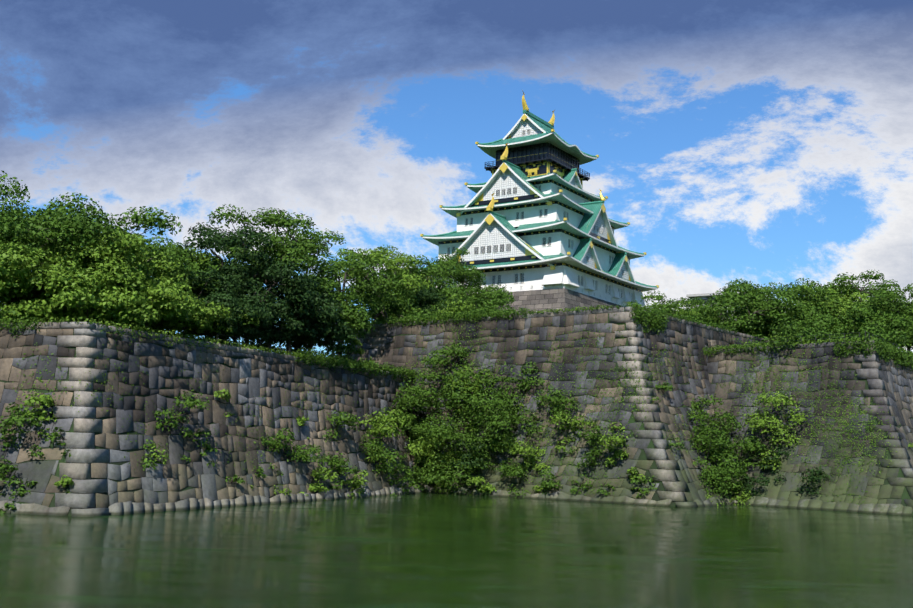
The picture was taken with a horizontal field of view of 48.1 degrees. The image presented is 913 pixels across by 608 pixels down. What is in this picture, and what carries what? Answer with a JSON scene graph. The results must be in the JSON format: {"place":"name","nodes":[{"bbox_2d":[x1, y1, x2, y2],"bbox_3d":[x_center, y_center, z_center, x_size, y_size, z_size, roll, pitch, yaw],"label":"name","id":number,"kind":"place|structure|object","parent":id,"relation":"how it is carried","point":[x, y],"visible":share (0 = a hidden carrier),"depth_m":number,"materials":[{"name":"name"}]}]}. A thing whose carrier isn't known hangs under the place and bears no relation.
{"place":"outdoors","nodes":[
{"label":"outdoors","id":0,"kind":"place"},
{"bbox_2d":[5,360,829,505],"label":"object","id":1,"kind":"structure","parent":0,"point":[814,478],"depth_m":129.02,"materials":[{"name":"green plant"}]},
{"bbox_2d":[0,220,910,359],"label":"tree","id":2,"kind":"object","parent":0,"point":[237,283],"depth_m":123.03,"materials":[{"name":"green plant"}]},
{"bbox_2d":[0,228,888,362],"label":"tree leaves","id":3,"kind":"object","parent":2,"relation":"attached to","point":[73,285],"visible":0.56,"depth_m":99.96,"materials":[{"name":"green plant"}]},
{"bbox_2d":[0,170,912,359],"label":"tree leaves","id":4,"kind":"object","parent":2,"relation":"attached to","point":[787,318],"visible":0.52,"depth_m":149.06,"materials":[{"name":"green plant"}]},
{"bbox_2d":[0,493,912,607],"bbox_3d":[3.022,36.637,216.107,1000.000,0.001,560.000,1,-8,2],"label":"water","id":5,"kind":"structure","parent":0,"point":[432,550],"depth_m":59.39,"materials":[{"name":"green liquid"}]},
{"bbox_2d":[0,322,429,515],"bbox_3d":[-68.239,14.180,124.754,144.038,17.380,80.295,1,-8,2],"label":"stone wall","id":6,"kind":"structure","parent":5,"relation":"in","point":[208,481],"depth_m":101.01,"materials":[{"name":"grey stone"}]},
{"bbox_2d":[53,322,109,516],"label":"wall cornerstones","id":7,"kind":"object","parent":6,"relation":"attached to","point":[78,465],"depth_m":88.56,"materials":[{"name":"grey stone"}]},
{"bbox_2d":[355,307,775,506],"bbox_3d":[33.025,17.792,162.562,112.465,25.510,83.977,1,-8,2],"label":"stone wall","id":8,"kind":"structure","parent":5,"relation":"in","point":[664,415],"depth_m":135.56,"materials":[{"name":"grey stone"}]},
{"bbox_2d":[347,307,697,507],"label":"wall cornerstones","id":9,"kind":"object","parent":8,"relation":"attached to","point":[653,429],"depth_m":126.97,"materials":[{"name":"grey stone"}]},
{"bbox_2d":[706,341,912,515],"bbox_3d":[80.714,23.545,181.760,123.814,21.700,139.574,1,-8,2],"label":"stone wall","id":10,"kind":"structure","parent":5,"relation":"in","point":[776,497],"depth_m":129.40,"materials":[{"name":"grey stone"}]},
{"bbox_2d":[852,340,912,508],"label":"wall cornerstones","id":11,"kind":"object","parent":10,"relation":"attached to","point":[900,456],"depth_m":123.57,"materials":[{"name":"grey stone"}]},
{"bbox_2d":[0,302,912,513],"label":"wall leaves","id":12,"kind":"object","parent":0,"point":[901,356],"visible":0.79,"depth_m":132.99,"materials":[{"name":"green plant"}]},
{"bbox_2d":[0,305,912,505],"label":"stone wall","id":13,"kind":"structure","parent":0,"point":[384,419],"depth_m":130.02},
{"bbox_2d":[0,0,912,356],"label":"sky","id":14,"kind":"structure","parent":0,"point":[759,142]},
{"bbox_2d":[420,113,657,314],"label":"walls","id":15,"kind":"structure","parent":0,"point":[535,278],"depth_m":204.21,"materials":[{"name":"white paint"}]},
{"bbox_2d":[448,129,623,291],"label":"windows","id":16,"kind":"structure","parent":15,"relation":"attached to","point":[514,189],"depth_m":214.44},
{"bbox_2d":[419,109,657,287],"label":"tower roof","id":17,"kind":"structure","parent":15,"relation":"attached to","point":[586,220],"depth_m":212.72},
{"bbox_2d":[423,133,654,291],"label":"tower soffit","id":18,"kind":"structure","parent":15,"relation":"attached to","point":[554,140],"depth_m":212.11,"materials":[{"name":"white paint"}]},
{"bbox_2d":[460,118,628,279],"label":"gables","id":19,"kind":"structure","parent":15,"relation":"attached to","point":[494,232],"depth_m":207.59,"materials":[{"name":"white paint"}]},
{"bbox_2d":[438,142,641,291],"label":"trim","id":20,"kind":"structure","parent":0,"point":[553,160],"depth_m":212.51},
{"bbox_2d":[686,292,738,319],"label":"annex","id":21,"kind":"object","parent":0,"point":[705,296],"visible":0.14,"depth_m":223.72,"materials":[{"name":"concrete"}]},
{"label":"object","id":22,"kind":"object","parent":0,"visible":0},
{"bbox_2d":[420,90,658,291],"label":"ornaments","id":23,"kind":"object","parent":22,"relation":"on","point":[490,218],"visible":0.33,"depth_m":212.51},
{"label":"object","id":24,"kind":"object","parent":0,"visible":0},
{"bbox_2d":[217,331,912,370],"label":"fences","id":25,"kind":"object","parent":24,"relation":"on","point":[706,342],"visible":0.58,"depth_m":133.74,"materials":[{"name":"grey metal"}]}
]}

